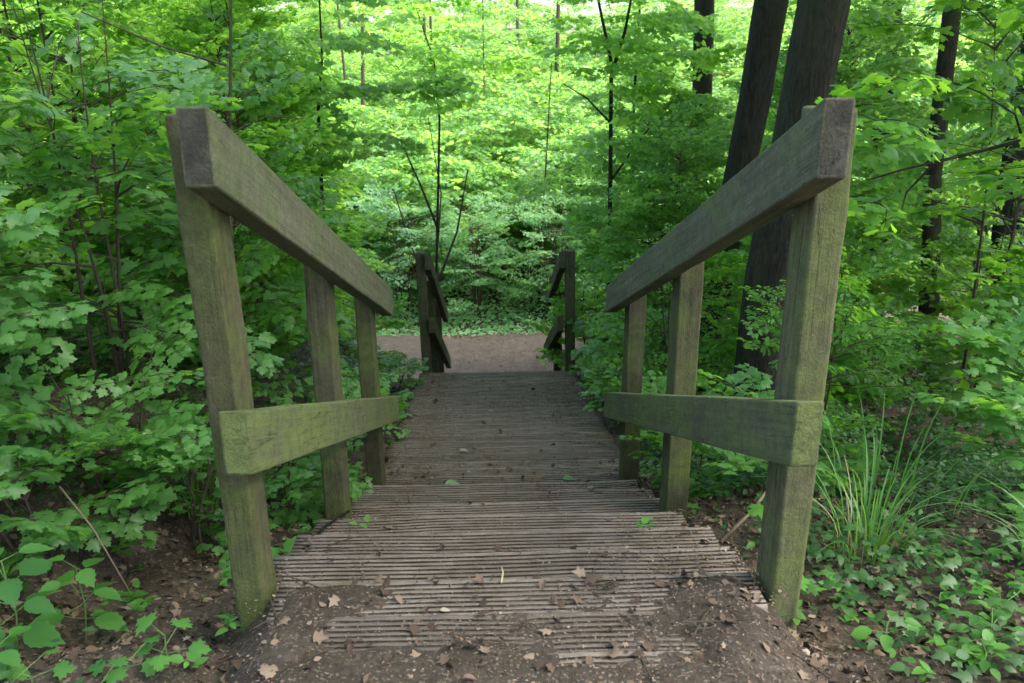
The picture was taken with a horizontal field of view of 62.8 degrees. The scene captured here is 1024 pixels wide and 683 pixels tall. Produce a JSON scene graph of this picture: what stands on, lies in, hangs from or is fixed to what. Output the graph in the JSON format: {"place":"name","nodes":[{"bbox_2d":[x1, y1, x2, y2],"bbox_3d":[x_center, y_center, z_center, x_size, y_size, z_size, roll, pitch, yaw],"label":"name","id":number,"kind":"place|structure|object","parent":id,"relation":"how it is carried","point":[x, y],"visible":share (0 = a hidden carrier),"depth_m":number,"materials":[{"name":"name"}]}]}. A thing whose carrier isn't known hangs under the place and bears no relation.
{"place":"outdoors","nodes":[
{"label":"outdoors","id":0,"kind":"place"},
{"bbox_2d":[0,83,1023,682],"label":"ground","id":1,"kind":"structure","parent":0,"point":[290,655],"depth_m":2.13,"materials":[{"name":"soil"}]},
{"bbox_2d":[0,626,33,680],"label":"nettle plant","id":2,"kind":"object","parent":1,"relation":"on","point":[10,657],"visible":0.88,"depth_m":1.82,"materials":[{"name":"green plant"}]},
{"bbox_2d":[0,20,47,317],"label":"maple sapling","id":3,"kind":"object","parent":1,"relation":"on","point":[14,258],"visible":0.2,"depth_m":3.98,"materials":[{"name":"green plant"}]},
{"bbox_2d":[0,543,65,652],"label":"nettle plant","id":4,"kind":"object","parent":1,"relation":"on","point":[40,634],"visible":0.92,"depth_m":1.99,"materials":[{"name":"green plant"}]},
{"bbox_2d":[0,648,76,682],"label":"maple seedling","id":5,"kind":"object","parent":1,"relation":"on","point":[62,669],"visible":0.94,"depth_m":1.80,"materials":[{"name":"green plant"}]},
{"bbox_2d":[0,185,96,348],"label":"maple sapling","id":6,"kind":"object","parent":1,"relation":"on","point":[19,229],"visible":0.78,"depth_m":2.89,"materials":[{"name":"green plant"}]},
{"bbox_2d":[0,267,97,500],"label":"plant","id":7,"kind":"object","parent":1,"relation":"on","point":[54,317],"visible":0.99,"depth_m":2.66,"materials":[{"name":"green plant"}]},
{"bbox_2d":[0,0,131,300],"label":"maple sapling","id":8,"kind":"object","parent":1,"relation":"on","point":[11,15],"visible":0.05,"depth_m":5.88,"materials":[{"name":"green plant"}]},
{"bbox_2d":[0,0,147,267],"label":"maple sapling","id":9,"kind":"object","parent":1,"relation":"on","point":[16,4],"visible":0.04,"depth_m":8.06,"materials":[{"name":"green plant"}]},
{"bbox_2d":[28,554,128,644],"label":"nettle plant","id":10,"kind":"object","parent":1,"relation":"on","point":[110,620],"visible":0.82,"depth_m":2.23,"materials":[{"name":"green plant"}]},
{"bbox_2d":[0,418,166,582],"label":"plant","id":11,"kind":"object","parent":1,"relation":"on","point":[54,534],"visible":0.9,"depth_m":2.67,"materials":[{"name":"green plant"}]},
{"bbox_2d":[0,307,214,514],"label":"plant","id":12,"kind":"object","parent":1,"relation":"on","point":[112,420],"visible":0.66,"depth_m":3.00,"materials":[{"name":"green plant"}]},
{"bbox_2d":[101,656,128,682],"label":"maple seedling","id":13,"kind":"object","parent":1,"relation":"on","point":[120,661],"visible":1,"depth_m":1.80,"materials":[{"name":"green plant"}]},
{"bbox_2d":[85,635,168,682],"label":"maple seedling","id":14,"kind":"object","parent":1,"relation":"on","point":[112,676],"visible":0.88,"depth_m":1.84,"materials":[{"name":"green plant"}]},
{"bbox_2d":[0,0,254,347],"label":"maple sapling","id":15,"kind":"object","parent":1,"relation":"on","point":[121,12],"visible":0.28,"depth_m":4.79,"materials":[{"name":"green plant"}]},
{"bbox_2d":[0,0,283,389],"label":"maple sapling","id":16,"kind":"object","parent":1,"relation":"on","point":[37,100],"visible":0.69,"depth_m":3.64,"materials":[{"name":"green plant"}]},
{"bbox_2d":[135,611,211,671],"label":"maple seedling","id":17,"kind":"object","parent":1,"relation":"on","point":[198,648],"visible":0.95,"depth_m":1.89,"materials":[{"name":"green plant"}]},
{"bbox_2d":[83,412,266,568],"bbox_3d":[-1.155,0.516,3.129,0.697,0.516,0.666,3,19,12],"label":"plant","id":18,"kind":"object","parent":1,"relation":"on","point":[171,458],"visible":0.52,"depth_m":3.00,"materials":[{"name":"green plant"}]},
{"bbox_2d":[160,463,218,518],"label":"grass tuft","id":19,"kind":"object","parent":1,"relation":"on","point":[211,485],"visible":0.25,"depth_m":3.46,"materials":[{"name":"plant"}]},
{"bbox_2d":[81,0,304,247],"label":"slender tree","id":20,"kind":"object","parent":1,"relation":"on","point":[230,77],"visible":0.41,"depth_m":3.75,"materials":[{"name":"brown plant"}]},
{"bbox_2d":[57,0,340,293],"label":"maple sapling","id":21,"kind":"object","parent":1,"relation":"on","point":[148,15],"visible":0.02,"depth_m":6.89,"materials":[{"name":"green plant"}]},
{"bbox_2d":[62,26,372,394],"bbox_3d":[-1.744,-0.707,4.958,1.880,2.184,1.838,14,23,37],"label":"maple sapling","id":22,"kind":"object","parent":1,"relation":"on","point":[291,319],"visible":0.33,"depth_m":4.75,"materials":[{"name":"green plant"}]},
{"bbox_2d":[111,4,337,293],"bbox_3d":[-3.472,-2.036,10.188,2.720,4.235,2.642,-13,22,-33],"label":"maple sapling","id":23,"kind":"object","parent":1,"relation":"on","point":[265,139],"depth_m":9.82,"materials":[{"name":"green plant"}]},
{"bbox_2d":[115,0,372,338],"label":"maple sapling","id":24,"kind":"object","parent":1,"relation":"on","point":[204,43],"visible":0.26,"depth_m":5.86,"materials":[{"name":"green plant"}]},
{"bbox_2d":[227,547,279,578],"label":"maple seedling","id":25,"kind":"object","parent":1,"relation":"on","point":[275,551],"visible":0.09,"depth_m":2.80,"materials":[{"name":"green plant"}]},
{"bbox_2d":[258,664,277,678],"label":"fallen leaf","id":26,"kind":"object","parent":1,"relation":"on","point":[264,670],"visible":1,"depth_m":1.80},
{"bbox_2d":[269,523,296,553],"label":"maple seedling","id":27,"kind":"object","parent":1,"relation":"on","point":[288,544],"visible":0.16,"depth_m":2.96,"materials":[{"name":"green plant"}]},
{"bbox_2d":[205,392,373,503],"bbox_3d":[-1.082,0.533,3.955,0.736,0.548,0.769,14,23,37],"label":"plant","id":28,"kind":"object","parent":1,"relation":"on","point":[369,486],"visible":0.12,"depth_m":3.94,"materials":[{"name":"green plant"}]},
{"bbox_2d":[225,29,397,316],"bbox_3d":[-2.559,-1.746,9.623,2.328,3.485,2.350,-9,20,-23],"label":"maple sapling","id":29,"kind":"object","parent":1,"relation":"on","point":[336,175],"visible":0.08,"depth_m":9.51,"materials":[{"name":"green plant"}]},
{"bbox_2d":[143,0,484,217],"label":"slender tree","id":30,"kind":"object","parent":1,"relation":"on","point":[361,41],"visible":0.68,"depth_m":6.63,"materials":[{"name":"green plant"}]},
{"bbox_2d":[263,444,365,530],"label":"plant","id":31,"kind":"object","parent":1,"relation":"on","point":[305,502],"visible":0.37,"depth_m":3.45,"materials":[{"name":"green plant"}]},
{"bbox_2d":[250,365,406,467],"bbox_3d":[-1.076,0.427,4.918,0.890,0.621,0.917,-12,22,-31],"label":"plant","id":32,"kind":"object","parent":1,"relation":"on","point":[274,397],"visible":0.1,"depth_m":4.95,"materials":[{"name":"green plant"}]},
{"bbox_2d":[291,359,413,418],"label":"plant","id":33,"kind":"object","parent":1,"relation":"on","point":[405,405],"visible":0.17,"depth_m":5.93,"materials":[{"name":"green plant"}]},
{"bbox_2d":[311,372,410,439],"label":"plant","id":34,"kind":"object","parent":1,"relation":"on","point":[347,380],"visible":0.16,"depth_m":5.51,"materials":[{"name":"green plant"}]},
{"bbox_2d":[336,279,415,371],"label":"plant","id":35,"kind":"object","parent":1,"relation":"on","point":[393,322],"visible":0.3,"depth_m":8.76,"materials":[{"name":"green plant"}]},
{"bbox_2d":[378,351,428,397],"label":"plant","id":36,"kind":"object","parent":1,"relation":"on","point":[393,361],"visible":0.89,"depth_m":7.15,"materials":[{"name":"green plant"}]},
{"bbox_2d":[344,173,476,318],"bbox_3d":[-1.843,-1.619,14.527,2.493,2.562,2.334,-12,21,-30],"label":"bush","id":37,"kind":"object","parent":1,"relation":"on","point":[398,272],"visible":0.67,"depth_m":14.30,"materials":[{"name":"green plant"}]},
{"bbox_2d":[393,118,468,281],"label":"slender tree","id":38,"kind":"object","parent":1,"relation":"on","point":[446,260],"visible":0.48,"depth_m":13.62,"materials":[{"name":"brown plant"}]},
{"bbox_2d":[346,0,539,277],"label":"slender tree","id":39,"kind":"object","parent":1,"relation":"on","point":[419,52],"visible":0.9,"depth_m":11.45,"materials":[{"name":"green plant"}]},
{"bbox_2d":[430,189,530,317],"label":"bush","id":40,"kind":"object","parent":1,"relation":"on","point":[477,281],"visible":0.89,"depth_m":14.55,"materials":[{"name":"green plant"}]},
{"bbox_2d":[385,371,619,478],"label":"boardwalk","id":41,"kind":"structure","parent":1,"relation":"on","point":[517,445],"depth_m":5.70,"materials":[{"name":"brown wood"}]},
{"bbox_2d":[4,0,1019,307],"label":"woodland","id":42,"kind":"object","parent":1,"relation":"on","point":[494,148],"visible":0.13,"depth_m":18.02,"materials":[{"name":"green plant"}]},
{"bbox_2d":[0,325,1023,682],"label":"leaf litter","id":43,"kind":"object","parent":1,"relation":"on","point":[70,653],"visible":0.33,"depth_m":2.38,"materials":[{"name":"plant"}]},
{"bbox_2d":[59,486,128,588],"bbox_3d":[-1.206,0.557,2.412,0.426,0.164,0.006,16,24,41],"label":"stick","id":44,"kind":"object","parent":43,"relation":"on","point":[75,506],"visible":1,"depth_m":2.39,"materials":[{"name":"wood"}]},
{"bbox_2d":[719,490,765,543],"bbox_3d":[0.883,0.605,3.069,0.025,0.120,0.427,16,25,41],"label":"stick","id":45,"kind":"object","parent":43,"relation":"on","point":[734,528],"visible":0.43,"depth_m":3.00,"materials":[{"name":"wood"}]},
{"bbox_2d":[0,274,1023,682],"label":"ivy ground cover","id":46,"kind":"object","parent":1,"relation":"on","point":[966,464],"visible":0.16,"depth_m":3.13,"materials":[{"name":"green plant"}]},
{"bbox_2d":[1,306,1023,681],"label":"weeds","id":47,"kind":"object","parent":1,"relation":"on","point":[135,600],"visible":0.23,"depth_m":2.37,"materials":[{"name":"green plant"}]},
{"bbox_2d":[4,415,1023,682],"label":"twig litter","id":48,"kind":"object","parent":1,"relation":"on","point":[606,519],"visible":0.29,"depth_m":2.16,"materials":[{"name":"brown plant"}]},
{"bbox_2d":[267,473,767,677],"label":"stairs","id":49,"kind":"structure","parent":1,"relation":"on","point":[578,508],"depth_m":2.48,"materials":[{"name":"brown wood"}]},
{"bbox_2d":[165,106,398,635],"bbox_3d":[-0.669,0.254,3.210,0.155,2.349,2.728,-1,18,-2],"label":"handrail","id":50,"kind":"object","parent":49,"relation":"attached to","point":[222,172],"visible":0.84,"depth_m":2.01,"materials":[{"name":"brown wood"}]},
{"bbox_2d":[316,510,349,534],"bbox_3d":[-0.688,0.694,3.097,0.024,0.072,0.395,4,19,12],"label":"stick","id":51,"kind":"object","parent":49,"relation":"on","point":[322,528],"visible":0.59,"depth_m":3.13,"materials":[{"name":"wood"}]},
{"bbox_2d":[440,607,449,611],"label":"fallen leaf","id":52,"kind":"object","parent":49,"relation":"on","point":[444,609],"visible":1,"depth_m":2.02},
{"bbox_2d":[445,479,458,484],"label":"fallen leaf","id":53,"kind":"object","parent":49,"relation":"on","point":[450,481],"visible":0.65,"depth_m":4.49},
{"bbox_2d":[500,567,503,582],"bbox_3d":[-0.026,0.600,2.158,0.010,0.010,0.061,-1,18,-2],"label":"stick","id":54,"kind":"object","parent":49,"relation":"on","point":[501,581],"visible":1,"depth_m":2.15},
{"bbox_2d":[563,475,574,479],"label":"fallen leaf","id":55,"kind":"object","parent":49,"relation":"on","point":[567,477],"visible":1,"depth_m":4.53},
{"bbox_2d":[583,573,603,583],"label":"fallen leaf","id":56,"kind":"object","parent":49,"relation":"on","point":[591,578],"visible":1,"depth_m":2.14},
{"bbox_2d":[604,97,857,629],"bbox_3d":[0.624,0.238,3.217,0.158,2.356,2.748,-1,18,-2],"label":"handrail","id":57,"kind":"object","parent":49,"relation":"attached to","point":[802,166],"visible":0.87,"depth_m":2.04,"materials":[{"name":"brown wood"}]},
{"bbox_2d":[152,236,882,335],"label":"undergrowth","id":58,"kind":"object","parent":1,"relation":"on","point":[488,329],"visible":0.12,"depth_m":14.81,"materials":[{"name":"green plant"}]},
{"bbox_2d":[537,63,551,312],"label":"slender tree","id":59,"kind":"object","parent":1,"relation":"on","point":[540,246],"visible":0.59,"depth_m":14.42,"materials":[{"name":"brown plant"}]},
{"bbox_2d":[489,180,604,312],"bbox_3d":[0.821,-1.537,14.472,2.374,2.440,2.223,2,19,8],"label":"bush","id":60,"kind":"object","parent":1,"relation":"on","point":[537,218],"visible":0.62,"depth_m":14.33,"materials":[{"name":"green plant"}]},
{"bbox_2d":[520,258,629,371],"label":"plant","id":61,"kind":"object","parent":1,"relation":"on","point":[558,355],"visible":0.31,"depth_m":8.43,"materials":[{"name":"green plant"}]},
{"bbox_2d":[566,296,670,375],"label":"plant","id":62,"kind":"object","parent":1,"relation":"on","point":[579,329],"visible":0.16,"depth_m":7.42,"materials":[{"name":"green plant"}]},
{"bbox_2d":[570,305,667,404],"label":"plant","id":63,"kind":"object","parent":1,"relation":"on","point":[575,352],"visible":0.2,"depth_m":6.69,"materials":[{"name":"green plant"}]},
{"bbox_2d":[574,163,664,289],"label":"bush","id":64,"kind":"object","parent":1,"relation":"on","point":[589,202],"visible":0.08,"depth_m":14.16,"materials":[{"name":"green plant"}]},
{"bbox_2d":[505,0,768,235],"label":"slender tree","id":65,"kind":"object","parent":1,"relation":"on","point":[683,29],"visible":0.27,"depth_m":10.42,"materials":[{"name":"green plant"}]},
{"bbox_2d":[534,0,746,339],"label":"slender tree","id":66,"kind":"object","parent":1,"relation":"on","point":[638,45],"visible":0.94,"depth_m":8.48,"materials":[{"name":"green plant"}]},
{"bbox_2d":[574,336,714,441],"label":"plant","id":67,"kind":"object","parent":1,"relation":"on","point":[587,372],"visible":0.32,"depth_m":5.83,"materials":[{"name":"green plant"}]},
{"bbox_2d":[553,82,737,356],"bbox_3d":[1.686,-1.319,9.799,2.453,3.302,2.252,-1,18,-3],"label":"sapling","id":68,"kind":"object","parent":1,"relation":"on","point":[702,115],"visible":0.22,"depth_m":9.37,"materials":[{"name":"green plant"}]},
{"bbox_2d":[582,294,713,390],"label":"plant","id":69,"kind":"object","parent":1,"relation":"on","point":[619,340],"visible":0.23,"depth_m":6.24,"materials":[{"name":"green plant"}]},
{"bbox_2d":[575,94,742,358],"bbox_3d":[1.439,-0.819,7.528,1.810,2.659,1.680,10,21,28],"label":"sapling","id":70,"kind":"object","parent":1,"relation":"on","point":[671,196],"visible":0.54,"depth_m":7.24,"materials":[{"name":"green plant"}]},
{"bbox_2d":[582,223,745,422],"bbox_3d":[1.134,-0.050,5.814,1.298,1.522,1.333,-5,19,-12],"label":"sapling","id":71,"kind":"object","parent":1,"relation":"on","point":[664,317],"visible":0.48,"depth_m":5.72,"materials":[{"name":"green plant"}]},
{"bbox_2d":[610,367,721,477],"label":"plant","id":72,"kind":"object","parent":1,"relation":"on","point":[646,382],"visible":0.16,"depth_m":4.87,"materials":[{"name":"green plant"}]},
{"bbox_2d":[617,376,768,499],"bbox_3d":[0.879,0.483,4.057,0.733,0.512,0.755,3,19,9],"label":"plant","id":73,"kind":"object","parent":1,"relation":"on","point":[657,440],"visible":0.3,"depth_m":4.00,"materials":[{"name":"green plant"}]},
{"bbox_2d":[688,0,714,215],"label":"tree","id":74,"kind":"object","parent":1,"relation":"on","point":[703,84],"visible":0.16,"depth_m":11.31,"materials":[{"name":"black plant"}]},
{"bbox_2d":[696,0,788,393],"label":"tree","id":75,"kind":"object","parent":1,"relation":"on","point":[767,23],"visible":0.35,"depth_m":6.12,"materials":[{"name":"brown plant"}]},
{"bbox_2d":[747,503,763,518],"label":"maple seedling","id":76,"kind":"object","parent":1,"relation":"on","point":[755,510],"visible":0.09,"depth_m":2.88,"materials":[{"name":"green plant"}]},
{"bbox_2d":[691,363,881,504],"bbox_3d":[1.089,0.383,3.453,0.879,0.626,0.841,-7,19,-18],"label":"plant","id":77,"kind":"object","parent":1,"relation":"on","point":[826,477],"visible":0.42,"depth_m":3.42,"materials":[{"name":"green plant"}]},
{"bbox_2d":[730,0,850,398],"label":"tree","id":78,"kind":"object","parent":1,"relation":"on","point":[815,47],"visible":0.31,"depth_m":4.71,"materials":[{"name":"brown plant"}]},
{"bbox_2d":[801,575,821,596],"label":"maple seedling","id":79,"kind":"object","parent":1,"relation":"on","point":[809,585],"visible":0.26,"depth_m":2.41,"materials":[{"name":"green plant"}]},
{"bbox_2d":[697,167,937,447],"bbox_3d":[2.097,-0.252,5.944,1.914,2.077,1.665,-1,18,-1],"label":"sapling","id":80,"kind":"object","parent":1,"relation":"on","point":[904,249],"visible":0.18,"depth_m":5.67,"materials":[{"name":"green plant"}]},
{"bbox_2d":[688,0,959,392],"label":"sapling","id":81,"kind":"object","parent":1,"relation":"on","point":[888,66],"visible":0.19,"depth_m":7.05,"materials":[{"name":"green plant"}]},
{"bbox_2d":[710,263,943,474],"bbox_3d":[1.465,0.159,3.940,0.964,1.218,1.044,10,21,29],"label":"sapling","id":82,"kind":"object","parent":1,"relation":"on","point":[842,328],"visible":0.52,"depth_m":3.79,"materials":[{"name":"green plant"}]},
{"bbox_2d":[722,0,946,313],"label":"sapling","id":83,"kind":"object","parent":1,"relation":"on","point":[874,289],"visible":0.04,"depth_m":9.44,"materials":[{"name":"green plant"}]},
{"bbox_2d":[856,0,905,315],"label":"tree","id":84,"kind":"object","parent":1,"relation":"on","point":[874,139],"visible":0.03,"depth_m":9.76,"materials":[{"name":"green plant"}]},
{"bbox_2d":[851,610,922,657],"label":"herb plant","id":85,"kind":"object","parent":1,"relation":"on","point":[860,632],"visible":0.92,"depth_m":2.05,"materials":[{"name":"green plant"}]},
{"bbox_2d":[757,367,1023,529],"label":"grass tuft","id":86,"kind":"object","parent":1,"relation":"on","point":[875,467],"visible":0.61,"depth_m":3.27,"materials":[{"name":"plant"}]},
{"bbox_2d":[813,428,1016,566],"bbox_3d":[1.142,0.515,2.696,0.671,0.398,0.700,-16,24,-39],"label":"grass tuft","id":87,"kind":"object","parent":1,"relation":"on","point":[882,534],"visible":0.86,"depth_m":2.73,"materials":[{"name":"plant"}]},
{"bbox_2d":[849,0,1023,429],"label":"sapling","id":88,"kind":"object","parent":1,"relation":"on","point":[981,101],"visible":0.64,"depth_m":5.84,"materials":[{"name":"plant"}]},
{"bbox_2d":[852,4,1023,181],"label":"sapling","id":89,"kind":"object","parent":1,"relation":"on","point":[902,157],"visible":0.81,"depth_m":4.13,"materials":[{"name":"green plant"}]},
{"bbox_2d":[814,7,1023,241],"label":"overhanging branch","id":90,"kind":"object","parent":89,"relation":"attached to","point":[1009,19],"visible":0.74,"depth_m":3.02,"materials":[{"name":"green plant"}]},
{"bbox_2d":[913,1,962,352],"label":"tree","id":91,"kind":"object","parent":1,"relation":"on","point":[945,63],"visible":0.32,"depth_m":8.82,"materials":[{"name":"brown plant"}]},
{"bbox_2d":[859,7,1023,321],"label":"sapling","id":92,"kind":"object","parent":1,"relation":"on","point":[947,260],"visible":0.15,"depth_m":9.28,"materials":[{"name":"green plant"}]},
{"bbox_2d":[889,245,1023,460],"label":"sapling","id":93,"kind":"object","parent":1,"relation":"on","point":[999,291],"visible":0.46,"depth_m":5.48,"materials":[{"name":"green plant"}]},
{"bbox_2d":[890,185,1023,397],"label":"sapling","id":94,"kind":"object","parent":1,"relation":"on","point":[962,243],"visible":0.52,"depth_m":7.34,"materials":[{"name":"green plant"}]},
{"bbox_2d":[915,306,1023,544],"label":"plant","id":95,"kind":"object","parent":1,"relation":"on","point":[1011,409],"visible":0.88,"depth_m":2.90,"materials":[{"name":"green plant"}]},
{"bbox_2d":[932,296,1023,515],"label":"plant","id":96,"kind":"object","parent":1,"relation":"on","point":[977,336],"visible":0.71,"depth_m":3.32,"materials":[{"name":"green plant"}]},
{"bbox_2d":[932,629,1023,680],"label":"herb plant","id":97,"kind":"object","parent":1,"relation":"on","point":[984,665],"visible":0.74,"depth_m":1.89,"materials":[{"name":"green plant"}]},
{"bbox_2d":[932,466,1023,563],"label":"grass tuft","id":98,"kind":"object","parent":1,"relation":"on","point":[982,510],"visible":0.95,"depth_m":2.44,"materials":[{"name":"plant"}]},
{"bbox_2d":[953,603,1023,654],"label":"herb plant","id":99,"kind":"object","parent":1,"relation":"on","point":[986,634],"visible":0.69,"depth_m":1.98,"materials":[{"name":"green plant"}]},
{"bbox_2d":[965,586,1023,629],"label":"herb plant","id":100,"kind":"object","parent":1,"relation":"on","point":[1008,612],"visible":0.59,"depth_m":2.17,"materials":[{"name":"green plant"}]},
{"bbox_2d":[966,28,1023,368],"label":"tree","id":101,"kind":"object","parent":1,"relation":"on","point":[1005,210],"visible":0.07,"depth_m":8.06,"materials":[{"name":"green plant"}]},
{"bbox_2d":[1016,641,1023,670],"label":"herb plant","id":102,"kind":"object","parent":1,"relation":"on","point":[1022,667],"visible":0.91,"depth_m":1.85,"materials":[{"name":"green plant"}]},
{"bbox_3d":[-0.167,0.711,9.665,1.362,1.697,3.302,-1,18,-2],"label":"lower stairs","id":103,"kind":"object","parent":1,"relation":"on","visible":0},
{"bbox_2d":[415,251,450,372],"bbox_3d":[-0.810,-0.095,9.017,0.156,2.344,2.780,-1,18,-2],"label":"handrail","id":104,"kind":"object","parent":103,"relation":"attached to","point":[432,311],"visible":0.77,"depth_m":7.76,"materials":[{"name":"brown wood"}]},
{"bbox_2d":[543,249,574,370],"bbox_3d":[0.474,-0.133,8.545,0.186,1.991,1.830,-1,18,-2],"label":"handrail","id":105,"kind":"object","parent":103,"relation":"on","point":[565,261],"visible":0.74,"depth_m":7.67,"materials":[{"name":"brown wood"}]},
{"bbox_2d":[114,0,919,80],"label":"sky","id":106,"kind":"structure","parent":0,"point":[594,3],"materials":[{"name":"white"}]},
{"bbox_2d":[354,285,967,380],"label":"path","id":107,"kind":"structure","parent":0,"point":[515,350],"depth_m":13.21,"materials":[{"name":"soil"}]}
]}

